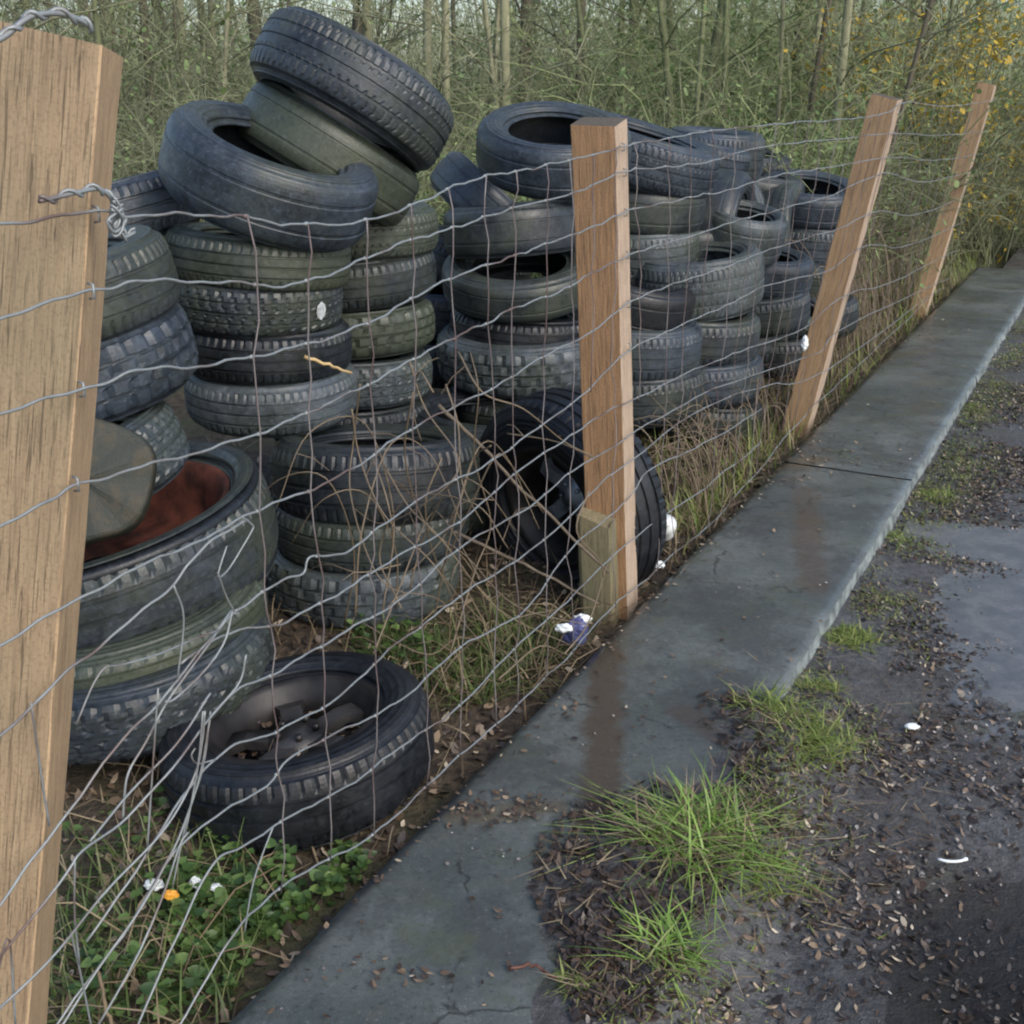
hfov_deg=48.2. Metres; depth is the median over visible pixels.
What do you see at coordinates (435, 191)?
scrub bush
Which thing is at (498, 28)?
budding tree
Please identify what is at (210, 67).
budding tree
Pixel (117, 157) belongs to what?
scrub bush
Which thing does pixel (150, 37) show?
budding tree
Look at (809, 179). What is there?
tyre
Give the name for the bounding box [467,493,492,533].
tyre
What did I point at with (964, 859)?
plastic sliver
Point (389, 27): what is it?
budding tree
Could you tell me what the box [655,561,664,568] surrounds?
litter scrap
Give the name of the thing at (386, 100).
tyre
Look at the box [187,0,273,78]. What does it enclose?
budding tree
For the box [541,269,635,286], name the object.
tyre
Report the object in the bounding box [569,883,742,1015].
grass tuft
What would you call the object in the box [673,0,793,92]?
budding tree
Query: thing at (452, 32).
budding tree
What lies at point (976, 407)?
grass tuft
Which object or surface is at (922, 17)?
budding tree
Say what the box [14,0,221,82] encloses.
budding tree
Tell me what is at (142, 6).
budding tree
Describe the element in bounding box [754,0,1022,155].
budding tree
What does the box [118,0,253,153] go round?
budding tree
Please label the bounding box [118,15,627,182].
scrub bush
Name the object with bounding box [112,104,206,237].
scrub bush
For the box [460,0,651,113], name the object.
budding tree
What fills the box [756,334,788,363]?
tyre
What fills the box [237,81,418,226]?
tyre
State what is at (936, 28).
budding tree
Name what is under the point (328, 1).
sky
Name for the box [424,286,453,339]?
tyre
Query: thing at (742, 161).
tyre
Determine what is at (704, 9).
budding tree
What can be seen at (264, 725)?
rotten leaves
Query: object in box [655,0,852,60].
budding tree
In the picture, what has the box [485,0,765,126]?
budding tree
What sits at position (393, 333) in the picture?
tyre
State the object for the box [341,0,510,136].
budding tree
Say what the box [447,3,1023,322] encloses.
scrub bush
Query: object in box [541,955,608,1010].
grass tuft
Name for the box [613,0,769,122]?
budding tree
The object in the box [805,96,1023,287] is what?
scrub bush
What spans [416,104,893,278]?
scrub bush
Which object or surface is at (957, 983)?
grit
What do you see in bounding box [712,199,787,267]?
tyre
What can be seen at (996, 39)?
scrub bush
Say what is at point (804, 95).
scrub bush
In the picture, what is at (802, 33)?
budding tree
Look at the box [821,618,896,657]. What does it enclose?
grass tuft
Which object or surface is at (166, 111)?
scrub bush
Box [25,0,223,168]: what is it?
budding tree
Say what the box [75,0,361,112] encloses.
budding tree
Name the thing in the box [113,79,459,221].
scrub bush
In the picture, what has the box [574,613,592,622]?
litter scrap
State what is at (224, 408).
tyre
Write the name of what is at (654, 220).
tyre
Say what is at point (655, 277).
tyre
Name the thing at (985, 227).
scrub bush
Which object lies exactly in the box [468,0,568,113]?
budding tree
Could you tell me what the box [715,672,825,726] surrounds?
grass tuft
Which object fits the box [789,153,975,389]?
thicket
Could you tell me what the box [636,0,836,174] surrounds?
budding tree
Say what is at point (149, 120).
scrub bush
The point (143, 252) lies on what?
tyre
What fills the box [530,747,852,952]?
grass tuft
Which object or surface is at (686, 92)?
scrub bush
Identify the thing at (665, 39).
budding tree
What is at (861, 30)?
budding tree
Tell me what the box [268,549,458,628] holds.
tyre
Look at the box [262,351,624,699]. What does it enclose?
bramble
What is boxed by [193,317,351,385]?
tyre
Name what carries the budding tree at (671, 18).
on the ground at (431, 803)
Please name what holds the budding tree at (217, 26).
on the ground at (431, 803)
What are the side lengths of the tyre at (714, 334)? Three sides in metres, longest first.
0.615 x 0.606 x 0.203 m
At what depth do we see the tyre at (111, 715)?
2.50 m
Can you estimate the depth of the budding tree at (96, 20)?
7.65 m
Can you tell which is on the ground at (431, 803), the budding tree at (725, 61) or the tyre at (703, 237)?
the budding tree at (725, 61)
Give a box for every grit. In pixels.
[275,331,993,1019]
[585,327,1023,1023]
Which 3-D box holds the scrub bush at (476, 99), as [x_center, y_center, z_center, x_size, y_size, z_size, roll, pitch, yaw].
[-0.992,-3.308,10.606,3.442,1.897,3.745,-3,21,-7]
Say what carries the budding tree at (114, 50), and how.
on the ground at (431, 803)
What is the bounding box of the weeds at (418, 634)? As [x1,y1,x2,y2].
[345,606,440,674]
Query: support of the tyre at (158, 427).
on the tyre at (200, 496)
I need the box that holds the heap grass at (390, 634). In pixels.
[325,605,497,698]
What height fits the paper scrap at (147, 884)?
0.022 m
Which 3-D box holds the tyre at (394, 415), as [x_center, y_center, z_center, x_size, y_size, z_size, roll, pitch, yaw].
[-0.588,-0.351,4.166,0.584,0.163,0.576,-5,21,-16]
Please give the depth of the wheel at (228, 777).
2.40 m
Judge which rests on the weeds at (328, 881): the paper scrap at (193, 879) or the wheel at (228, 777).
the paper scrap at (193, 879)
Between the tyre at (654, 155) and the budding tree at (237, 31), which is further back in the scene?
the budding tree at (237, 31)
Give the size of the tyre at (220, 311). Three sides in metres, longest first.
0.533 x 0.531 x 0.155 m
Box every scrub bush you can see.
[39,1,423,179]
[76,0,670,221]
[105,7,498,132]
[112,52,229,176]
[112,73,255,219]
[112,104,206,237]
[112,109,159,177]
[112,129,154,176]
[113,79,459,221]
[114,68,237,163]
[115,50,656,205]
[116,49,218,174]
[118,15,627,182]
[118,70,211,176]
[118,155,529,221]
[119,70,586,163]
[133,132,532,224]
[157,82,474,195]
[159,67,764,275]
[232,34,804,200]
[237,82,646,189]
[345,0,1021,153]
[381,0,909,125]
[410,52,523,148]
[416,9,1013,277]
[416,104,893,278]
[417,100,642,276]
[417,136,538,274]
[419,95,596,275]
[420,95,633,276]
[423,69,558,129]
[438,89,894,199]
[439,0,1017,132]
[439,63,560,117]
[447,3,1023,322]
[459,85,716,127]
[510,0,1023,194]
[522,0,1023,199]
[527,84,895,168]
[549,72,850,139]
[611,90,855,160]
[621,73,1008,268]
[650,5,1023,244]
[658,31,1023,261]
[730,64,1023,238]
[730,108,933,169]
[760,0,1023,266]
[763,130,1021,301]
[765,43,1023,249]
[768,123,1001,303]
[803,71,1023,267]
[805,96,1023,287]
[829,84,1023,245]
[842,73,1023,224]
[852,0,1023,267]
[891,86,1023,245]
[927,108,1023,257]
[949,139,1023,256]
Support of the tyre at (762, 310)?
on the tyre at (760, 351)
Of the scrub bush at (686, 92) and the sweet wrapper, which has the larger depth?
the scrub bush at (686, 92)
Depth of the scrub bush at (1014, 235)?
10.75 m
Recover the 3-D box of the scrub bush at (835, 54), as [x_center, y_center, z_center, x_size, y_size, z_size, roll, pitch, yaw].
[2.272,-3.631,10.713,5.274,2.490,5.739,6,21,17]
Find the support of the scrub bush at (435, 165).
on the ground at (431, 803)
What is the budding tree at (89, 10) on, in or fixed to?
on the ground at (431, 803)
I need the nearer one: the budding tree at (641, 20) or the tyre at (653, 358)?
the tyre at (653, 358)
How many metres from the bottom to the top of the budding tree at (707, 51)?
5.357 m
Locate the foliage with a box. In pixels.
[0,0,1023,213]
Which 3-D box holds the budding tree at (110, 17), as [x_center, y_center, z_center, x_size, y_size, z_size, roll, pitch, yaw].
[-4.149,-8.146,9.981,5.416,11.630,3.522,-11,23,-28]
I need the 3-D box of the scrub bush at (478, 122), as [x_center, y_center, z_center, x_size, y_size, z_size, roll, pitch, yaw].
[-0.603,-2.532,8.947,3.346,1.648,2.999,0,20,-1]
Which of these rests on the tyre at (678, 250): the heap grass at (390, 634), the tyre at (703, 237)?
the tyre at (703, 237)
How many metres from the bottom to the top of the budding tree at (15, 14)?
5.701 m
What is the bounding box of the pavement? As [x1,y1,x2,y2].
[229,267,1023,1023]
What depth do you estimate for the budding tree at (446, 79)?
8.09 m
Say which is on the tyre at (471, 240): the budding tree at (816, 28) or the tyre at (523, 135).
the tyre at (523, 135)
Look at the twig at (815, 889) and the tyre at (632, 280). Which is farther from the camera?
the tyre at (632, 280)
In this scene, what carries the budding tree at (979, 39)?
on the ground at (431, 803)
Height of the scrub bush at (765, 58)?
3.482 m
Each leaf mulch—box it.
[528,689,785,1022]
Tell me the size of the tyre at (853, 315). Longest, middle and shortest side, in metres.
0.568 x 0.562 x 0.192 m
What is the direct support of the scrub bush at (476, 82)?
on the ground at (431, 803)
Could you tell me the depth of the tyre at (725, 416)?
4.96 m
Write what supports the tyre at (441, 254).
on the tyre at (437, 299)
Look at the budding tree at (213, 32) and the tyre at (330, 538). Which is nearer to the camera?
the tyre at (330, 538)
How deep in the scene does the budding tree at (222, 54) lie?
12.62 m
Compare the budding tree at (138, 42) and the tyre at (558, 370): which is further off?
the budding tree at (138, 42)
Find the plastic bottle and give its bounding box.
[665,514,676,540]
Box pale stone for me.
[904,723,919,729]
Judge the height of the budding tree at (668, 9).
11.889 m
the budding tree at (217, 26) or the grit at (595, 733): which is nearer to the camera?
the grit at (595, 733)
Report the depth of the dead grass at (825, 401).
5.20 m
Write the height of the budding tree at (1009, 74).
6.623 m
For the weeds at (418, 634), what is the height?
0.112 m
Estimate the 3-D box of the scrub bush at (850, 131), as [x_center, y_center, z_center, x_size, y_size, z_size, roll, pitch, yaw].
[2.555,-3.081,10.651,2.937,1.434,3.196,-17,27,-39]
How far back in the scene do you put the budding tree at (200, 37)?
13.04 m
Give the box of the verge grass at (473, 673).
[387,582,609,719]
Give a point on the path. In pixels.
(905, 685)
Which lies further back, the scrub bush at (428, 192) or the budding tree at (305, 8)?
the budding tree at (305, 8)
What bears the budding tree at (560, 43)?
on the ground at (431, 803)
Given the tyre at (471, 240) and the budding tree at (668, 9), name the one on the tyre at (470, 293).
the tyre at (471, 240)
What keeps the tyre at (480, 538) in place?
on the ground at (431, 803)
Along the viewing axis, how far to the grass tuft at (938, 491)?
4.31 m
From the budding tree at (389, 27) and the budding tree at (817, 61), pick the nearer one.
the budding tree at (817, 61)
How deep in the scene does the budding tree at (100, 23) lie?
13.62 m
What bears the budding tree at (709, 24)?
on the ground at (431, 803)
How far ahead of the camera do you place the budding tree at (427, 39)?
8.13 m
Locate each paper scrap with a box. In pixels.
[143,878,164,890]
[189,876,200,888]
[210,883,223,891]
[555,623,572,632]
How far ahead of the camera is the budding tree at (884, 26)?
14.58 m
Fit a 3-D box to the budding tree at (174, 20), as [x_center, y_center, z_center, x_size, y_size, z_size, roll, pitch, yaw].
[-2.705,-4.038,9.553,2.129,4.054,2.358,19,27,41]
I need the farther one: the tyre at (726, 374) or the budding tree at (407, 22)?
the budding tree at (407, 22)
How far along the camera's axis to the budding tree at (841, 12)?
15.35 m
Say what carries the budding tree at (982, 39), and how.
on the ground at (431, 803)
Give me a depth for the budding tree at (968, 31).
14.85 m
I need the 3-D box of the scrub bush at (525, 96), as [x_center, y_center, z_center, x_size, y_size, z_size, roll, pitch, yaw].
[0.111,-2.936,9.650,4.048,1.983,3.629,16,25,36]
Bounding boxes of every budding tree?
[0,0,46,15]
[0,0,59,32]
[0,0,83,36]
[0,0,202,115]
[0,0,227,170]
[0,0,257,129]
[1,0,59,22]
[2,0,122,148]
[3,0,65,27]
[6,0,207,164]
[8,1,139,53]
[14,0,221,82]
[21,0,253,167]
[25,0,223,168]
[38,1,140,60]
[52,3,167,127]
[60,0,132,176]
[71,0,173,98]
[72,0,385,128]
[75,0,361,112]
[78,0,249,90]
[80,0,285,101]
[89,0,287,174]
[101,0,252,102]
[112,0,335,96]
[113,1,231,100]
[117,0,223,111]
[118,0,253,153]
[119,0,370,167]
[132,0,249,139]
[158,0,249,125]
[165,0,370,101]
[186,0,260,98]
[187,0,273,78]
[188,0,278,88]
[188,0,401,87]
[194,2,267,101]
[216,0,517,188]
[217,0,274,70]
[233,0,336,88]
[243,0,483,84]
[275,0,537,152]
[334,0,470,83]
[335,0,757,173]
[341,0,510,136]
[371,0,473,71]
[397,0,553,115]
[408,0,571,172]
[438,0,664,132]
[438,0,745,105]
[450,0,555,117]
[451,0,634,153]
[454,0,836,130]
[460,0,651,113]
[460,0,776,125]
[461,0,607,104]
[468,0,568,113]
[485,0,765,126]
[512,2,790,105]
[514,1,791,101]
[518,0,703,117]
[537,0,742,121]
[538,0,626,99]
[550,0,898,132]
[554,0,908,128]
[568,0,817,131]
[579,0,914,177]
[586,0,698,73]
[587,0,816,79]
[594,1,791,125]
[595,0,883,118]
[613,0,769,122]
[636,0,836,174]
[637,0,1023,178]
[649,0,744,69]
[650,0,787,95]
[651,0,958,164]
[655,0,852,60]
[657,0,746,125]
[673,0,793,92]
[678,0,877,172]
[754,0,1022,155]
[755,0,1023,283]
[756,0,867,53]
[759,0,967,156]
[790,0,933,216]
[819,0,1022,227]
[829,0,932,168]
[836,1,946,76]
[842,0,1021,86]
[853,0,1022,256]
[866,0,1023,142]
[872,0,1023,94]
[873,0,1023,113]
[873,0,1023,243]
[919,46,1023,244]
[937,0,1023,186]
[947,0,1022,101]
[987,57,1023,117]
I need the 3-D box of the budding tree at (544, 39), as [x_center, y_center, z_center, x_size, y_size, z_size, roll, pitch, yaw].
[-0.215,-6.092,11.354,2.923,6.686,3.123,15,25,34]
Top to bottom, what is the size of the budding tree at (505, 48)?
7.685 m
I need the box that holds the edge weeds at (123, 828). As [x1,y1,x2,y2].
[62,784,181,856]
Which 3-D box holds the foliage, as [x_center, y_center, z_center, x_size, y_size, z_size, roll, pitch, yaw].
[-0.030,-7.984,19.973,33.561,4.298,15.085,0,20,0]
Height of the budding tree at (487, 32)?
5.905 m
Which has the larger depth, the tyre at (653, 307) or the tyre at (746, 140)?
the tyre at (746, 140)
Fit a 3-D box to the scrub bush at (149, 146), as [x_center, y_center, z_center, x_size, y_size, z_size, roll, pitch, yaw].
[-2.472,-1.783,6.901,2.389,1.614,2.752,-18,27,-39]
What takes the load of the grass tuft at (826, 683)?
on the path
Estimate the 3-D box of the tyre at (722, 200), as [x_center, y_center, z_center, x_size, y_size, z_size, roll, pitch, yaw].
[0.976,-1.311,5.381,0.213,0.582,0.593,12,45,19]
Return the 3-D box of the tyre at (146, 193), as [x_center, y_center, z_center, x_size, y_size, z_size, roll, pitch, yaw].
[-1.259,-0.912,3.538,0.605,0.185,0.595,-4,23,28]
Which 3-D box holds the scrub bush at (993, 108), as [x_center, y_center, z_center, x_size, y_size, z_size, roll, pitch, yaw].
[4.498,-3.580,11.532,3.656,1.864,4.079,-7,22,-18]
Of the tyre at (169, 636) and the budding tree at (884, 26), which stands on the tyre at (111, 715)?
the tyre at (169, 636)
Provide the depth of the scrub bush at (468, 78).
7.29 m
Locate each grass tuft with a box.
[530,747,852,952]
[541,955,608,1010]
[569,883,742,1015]
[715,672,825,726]
[727,844,835,914]
[734,696,893,786]
[791,668,856,700]
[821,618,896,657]
[884,528,929,546]
[912,484,967,506]
[961,401,993,412]
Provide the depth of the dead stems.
2.96 m
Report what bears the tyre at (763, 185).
on the tyre
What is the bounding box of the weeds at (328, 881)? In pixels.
[161,821,376,970]
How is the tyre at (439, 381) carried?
on the tyre at (467, 414)
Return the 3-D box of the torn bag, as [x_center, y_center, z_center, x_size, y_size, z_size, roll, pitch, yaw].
[1.161,-0.671,4.544,0.030,0.068,0.030,-12,24,-30]
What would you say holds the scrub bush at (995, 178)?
on the ground at (431, 803)
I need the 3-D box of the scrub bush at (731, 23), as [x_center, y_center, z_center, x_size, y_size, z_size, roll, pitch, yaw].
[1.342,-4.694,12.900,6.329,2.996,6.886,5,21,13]
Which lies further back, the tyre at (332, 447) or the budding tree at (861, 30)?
the budding tree at (861, 30)
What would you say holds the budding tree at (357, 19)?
on the ground at (431, 803)
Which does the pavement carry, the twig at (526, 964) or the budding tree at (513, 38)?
the twig at (526, 964)
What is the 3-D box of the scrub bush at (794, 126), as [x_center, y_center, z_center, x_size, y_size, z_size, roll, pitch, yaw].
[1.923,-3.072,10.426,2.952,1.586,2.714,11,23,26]
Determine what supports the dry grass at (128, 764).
on the ground at (431, 803)
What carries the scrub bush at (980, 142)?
on the ground at (431, 803)
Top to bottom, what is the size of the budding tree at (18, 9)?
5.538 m
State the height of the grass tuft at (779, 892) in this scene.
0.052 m
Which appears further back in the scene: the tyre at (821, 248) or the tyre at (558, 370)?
the tyre at (821, 248)
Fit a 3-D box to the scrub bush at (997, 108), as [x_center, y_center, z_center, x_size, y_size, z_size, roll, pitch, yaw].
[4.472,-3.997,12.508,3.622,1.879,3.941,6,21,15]
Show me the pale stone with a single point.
(914, 726)
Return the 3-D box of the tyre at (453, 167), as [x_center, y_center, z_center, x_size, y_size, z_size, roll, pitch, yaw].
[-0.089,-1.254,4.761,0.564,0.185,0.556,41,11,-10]
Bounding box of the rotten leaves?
[238,709,359,759]
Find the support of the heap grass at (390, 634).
on the ground at (431, 803)
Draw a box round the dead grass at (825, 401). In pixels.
[633,268,969,568]
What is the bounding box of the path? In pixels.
[525,245,1023,1023]
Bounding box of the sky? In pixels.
[0,0,1023,77]
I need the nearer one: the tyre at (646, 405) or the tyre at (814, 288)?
the tyre at (646, 405)
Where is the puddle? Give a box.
[897,519,1023,741]
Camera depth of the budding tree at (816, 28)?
9.41 m
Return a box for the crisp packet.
[562,615,588,649]
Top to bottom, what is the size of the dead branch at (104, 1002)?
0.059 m
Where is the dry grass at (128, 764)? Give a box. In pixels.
[48,352,883,1023]
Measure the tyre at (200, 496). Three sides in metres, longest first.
0.955 x 0.946 x 0.255 m
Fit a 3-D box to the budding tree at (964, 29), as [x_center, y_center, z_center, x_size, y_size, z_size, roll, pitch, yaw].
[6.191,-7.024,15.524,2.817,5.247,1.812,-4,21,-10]
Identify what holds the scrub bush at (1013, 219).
on the ground at (431, 803)
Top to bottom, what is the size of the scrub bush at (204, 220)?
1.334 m
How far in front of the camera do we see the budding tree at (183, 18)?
10.33 m
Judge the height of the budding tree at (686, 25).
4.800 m
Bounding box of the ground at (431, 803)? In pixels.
[47,67,1022,1023]
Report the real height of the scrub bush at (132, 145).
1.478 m
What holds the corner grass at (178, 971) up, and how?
on the ground at (431, 803)
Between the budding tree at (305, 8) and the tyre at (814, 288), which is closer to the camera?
the tyre at (814, 288)
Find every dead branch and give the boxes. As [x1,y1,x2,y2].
[97,970,113,1023]
[304,355,351,373]
[454,530,598,604]
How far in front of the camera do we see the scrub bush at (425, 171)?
8.28 m
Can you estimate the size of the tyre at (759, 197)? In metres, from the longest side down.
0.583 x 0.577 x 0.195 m
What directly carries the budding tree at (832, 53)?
on the ground at (431, 803)
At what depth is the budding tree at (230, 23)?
17.19 m
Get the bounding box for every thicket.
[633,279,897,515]
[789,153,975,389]
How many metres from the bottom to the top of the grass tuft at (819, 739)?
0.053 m
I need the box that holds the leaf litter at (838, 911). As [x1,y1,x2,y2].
[584,327,1023,1023]
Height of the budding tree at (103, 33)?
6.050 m
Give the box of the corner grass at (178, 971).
[47,804,317,1023]
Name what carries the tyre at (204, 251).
on the tyre at (220, 311)
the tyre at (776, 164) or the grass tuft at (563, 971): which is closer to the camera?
the grass tuft at (563, 971)
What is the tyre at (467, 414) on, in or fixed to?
on the tyre
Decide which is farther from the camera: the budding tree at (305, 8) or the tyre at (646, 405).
the budding tree at (305, 8)
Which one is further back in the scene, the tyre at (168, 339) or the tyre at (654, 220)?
the tyre at (654, 220)
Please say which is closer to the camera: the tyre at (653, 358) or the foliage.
the tyre at (653, 358)
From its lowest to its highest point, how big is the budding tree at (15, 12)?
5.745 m
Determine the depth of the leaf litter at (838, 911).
2.49 m
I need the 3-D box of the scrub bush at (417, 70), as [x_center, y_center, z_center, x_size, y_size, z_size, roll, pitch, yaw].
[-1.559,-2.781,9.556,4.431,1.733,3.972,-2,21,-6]
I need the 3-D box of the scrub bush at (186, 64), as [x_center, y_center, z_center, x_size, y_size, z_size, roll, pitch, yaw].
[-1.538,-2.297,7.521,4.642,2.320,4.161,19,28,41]
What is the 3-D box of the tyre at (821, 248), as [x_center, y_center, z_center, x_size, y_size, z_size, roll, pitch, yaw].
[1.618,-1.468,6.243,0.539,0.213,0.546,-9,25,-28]
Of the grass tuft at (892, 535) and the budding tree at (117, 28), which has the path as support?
the grass tuft at (892, 535)
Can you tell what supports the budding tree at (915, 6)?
on the ground at (431, 803)
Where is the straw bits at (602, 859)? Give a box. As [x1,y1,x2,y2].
[506,644,955,1023]
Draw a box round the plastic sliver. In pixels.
[937,857,967,862]
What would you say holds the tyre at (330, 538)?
on the tyre at (297, 595)
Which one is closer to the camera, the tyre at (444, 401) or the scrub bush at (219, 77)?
the tyre at (444, 401)
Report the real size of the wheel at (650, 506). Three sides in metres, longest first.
0.710 x 0.710 x 0.230 m
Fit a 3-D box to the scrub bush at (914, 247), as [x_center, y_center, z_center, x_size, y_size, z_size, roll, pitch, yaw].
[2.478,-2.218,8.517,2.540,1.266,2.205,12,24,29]
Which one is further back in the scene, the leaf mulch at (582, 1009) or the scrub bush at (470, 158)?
the scrub bush at (470, 158)
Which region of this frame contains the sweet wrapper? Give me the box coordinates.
[161,889,178,900]
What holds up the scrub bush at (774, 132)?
on the ground at (431, 803)
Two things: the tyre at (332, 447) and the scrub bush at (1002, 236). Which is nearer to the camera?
the tyre at (332, 447)
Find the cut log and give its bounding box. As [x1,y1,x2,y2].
[85,418,156,545]
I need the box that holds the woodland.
[0,0,1023,127]
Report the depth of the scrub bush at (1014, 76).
10.90 m
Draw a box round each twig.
[508,961,570,979]
[785,872,832,898]
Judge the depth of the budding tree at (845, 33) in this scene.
7.84 m
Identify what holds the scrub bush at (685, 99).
on the ground at (431, 803)
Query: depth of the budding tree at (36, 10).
14.82 m
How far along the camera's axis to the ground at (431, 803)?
2.82 m
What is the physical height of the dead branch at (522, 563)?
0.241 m
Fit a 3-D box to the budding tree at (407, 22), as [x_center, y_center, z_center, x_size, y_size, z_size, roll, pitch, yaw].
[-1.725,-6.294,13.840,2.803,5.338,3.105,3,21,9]
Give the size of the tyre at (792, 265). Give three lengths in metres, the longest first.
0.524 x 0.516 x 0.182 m
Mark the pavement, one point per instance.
(415, 909)
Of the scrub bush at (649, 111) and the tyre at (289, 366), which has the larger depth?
the scrub bush at (649, 111)
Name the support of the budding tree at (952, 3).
on the ground at (431, 803)
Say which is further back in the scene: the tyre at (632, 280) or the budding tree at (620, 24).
the budding tree at (620, 24)
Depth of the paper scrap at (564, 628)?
3.12 m
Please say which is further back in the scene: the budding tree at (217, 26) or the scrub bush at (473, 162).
the budding tree at (217, 26)
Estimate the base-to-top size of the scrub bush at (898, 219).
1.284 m
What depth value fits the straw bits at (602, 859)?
2.21 m
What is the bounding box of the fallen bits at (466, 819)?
[258,313,998,1017]
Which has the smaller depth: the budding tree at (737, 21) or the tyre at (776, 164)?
the tyre at (776, 164)
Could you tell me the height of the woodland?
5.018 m
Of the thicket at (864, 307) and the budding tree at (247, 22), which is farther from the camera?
the budding tree at (247, 22)
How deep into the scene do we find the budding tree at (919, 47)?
7.57 m
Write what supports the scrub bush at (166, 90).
on the ground at (431, 803)
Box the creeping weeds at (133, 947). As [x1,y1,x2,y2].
[66,867,261,1022]
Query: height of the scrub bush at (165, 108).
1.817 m
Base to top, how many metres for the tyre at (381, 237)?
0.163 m
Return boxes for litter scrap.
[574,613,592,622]
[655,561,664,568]
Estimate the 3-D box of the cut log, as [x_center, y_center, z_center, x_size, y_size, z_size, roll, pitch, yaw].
[-0.954,-0.070,2.561,0.319,0.288,0.113,-13,-2,-16]
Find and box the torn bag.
[800,335,808,350]
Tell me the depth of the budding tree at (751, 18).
14.60 m
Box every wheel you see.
[159,651,433,853]
[478,388,666,584]
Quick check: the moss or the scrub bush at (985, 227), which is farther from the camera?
the scrub bush at (985, 227)
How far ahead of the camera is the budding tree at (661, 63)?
12.75 m
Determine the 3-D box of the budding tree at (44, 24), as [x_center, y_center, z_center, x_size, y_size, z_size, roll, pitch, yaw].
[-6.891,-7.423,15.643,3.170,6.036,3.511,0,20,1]
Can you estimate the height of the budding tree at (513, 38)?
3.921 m
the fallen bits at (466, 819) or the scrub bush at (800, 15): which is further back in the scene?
the scrub bush at (800, 15)
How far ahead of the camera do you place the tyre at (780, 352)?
5.44 m
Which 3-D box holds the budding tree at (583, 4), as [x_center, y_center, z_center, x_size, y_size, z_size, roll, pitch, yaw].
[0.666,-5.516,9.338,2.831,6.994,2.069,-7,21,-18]
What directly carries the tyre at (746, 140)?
on the tyre at (763, 185)
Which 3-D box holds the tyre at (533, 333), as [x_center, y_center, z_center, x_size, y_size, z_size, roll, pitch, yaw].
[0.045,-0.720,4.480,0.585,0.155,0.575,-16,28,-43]
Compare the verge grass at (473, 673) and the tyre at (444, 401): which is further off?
the tyre at (444, 401)
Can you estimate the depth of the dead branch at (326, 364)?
3.25 m
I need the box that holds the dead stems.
[50,404,611,1023]
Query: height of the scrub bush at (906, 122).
1.656 m
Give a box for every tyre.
[67,614,275,764]
[73,554,267,690]
[76,441,277,648]
[95,302,197,421]
[101,225,179,340]
[109,170,200,235]
[111,400,189,495]
[158,100,377,252]
[165,222,350,291]
[177,279,342,337]
[184,363,357,437]
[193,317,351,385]
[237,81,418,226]
[250,6,453,172]
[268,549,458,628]
[271,424,479,525]
[272,496,468,574]
[274,395,429,441]
[341,297,434,359]
[342,251,435,311]
[350,201,438,261]
[350,348,432,409]
[414,391,517,446]
[423,340,451,388]
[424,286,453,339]
[430,151,513,207]
[432,225,531,287]
[436,315,580,398]
[442,200,574,258]
[442,249,577,322]
[449,386,513,424]
[450,308,578,345]
[463,534,495,540]
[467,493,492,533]
[476,101,631,200]
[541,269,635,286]
[606,111,720,198]
[628,187,705,234]
[630,231,698,278]
[630,285,695,330]
[631,320,702,380]
[632,363,705,428]
[636,240,764,321]
[644,397,763,445]
[670,126,765,180]
[697,230,713,261]
[697,311,760,365]
[699,168,754,259]
[701,141,750,172]
[703,353,763,408]
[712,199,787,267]
[752,292,810,338]
[754,182,764,203]
[756,170,804,191]
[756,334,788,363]
[761,148,790,175]
[762,169,848,228]
[762,183,803,247]
[762,246,814,298]
[763,332,807,377]
[788,297,816,339]
[790,227,834,263]
[809,263,825,297]
[837,294,858,338]
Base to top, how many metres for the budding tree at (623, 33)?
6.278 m
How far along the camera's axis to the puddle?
3.40 m
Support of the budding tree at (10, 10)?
on the ground at (431, 803)
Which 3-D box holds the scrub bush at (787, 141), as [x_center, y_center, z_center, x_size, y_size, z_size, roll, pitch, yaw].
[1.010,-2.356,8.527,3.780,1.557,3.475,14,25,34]
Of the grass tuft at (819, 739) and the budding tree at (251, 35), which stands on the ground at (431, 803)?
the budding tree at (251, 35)
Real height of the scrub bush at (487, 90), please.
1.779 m
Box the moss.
[594,314,1023,1023]
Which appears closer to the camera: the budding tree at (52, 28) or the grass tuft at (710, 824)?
the grass tuft at (710, 824)
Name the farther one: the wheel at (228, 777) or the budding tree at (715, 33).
the budding tree at (715, 33)
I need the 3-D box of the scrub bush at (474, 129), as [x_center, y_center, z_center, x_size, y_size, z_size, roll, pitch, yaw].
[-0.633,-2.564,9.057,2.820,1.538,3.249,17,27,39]
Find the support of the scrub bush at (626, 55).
on the ground at (431, 803)
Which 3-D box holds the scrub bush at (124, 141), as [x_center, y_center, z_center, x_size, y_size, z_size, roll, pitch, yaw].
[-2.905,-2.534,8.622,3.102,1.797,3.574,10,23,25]
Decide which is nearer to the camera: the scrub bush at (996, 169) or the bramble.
the bramble
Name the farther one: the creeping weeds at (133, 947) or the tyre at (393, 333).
the tyre at (393, 333)
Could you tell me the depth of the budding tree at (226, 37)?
8.19 m
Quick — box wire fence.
[0,6,995,1023]
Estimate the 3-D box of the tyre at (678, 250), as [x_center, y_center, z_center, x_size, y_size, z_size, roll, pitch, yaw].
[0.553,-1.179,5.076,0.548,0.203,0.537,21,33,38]
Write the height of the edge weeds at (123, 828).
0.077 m

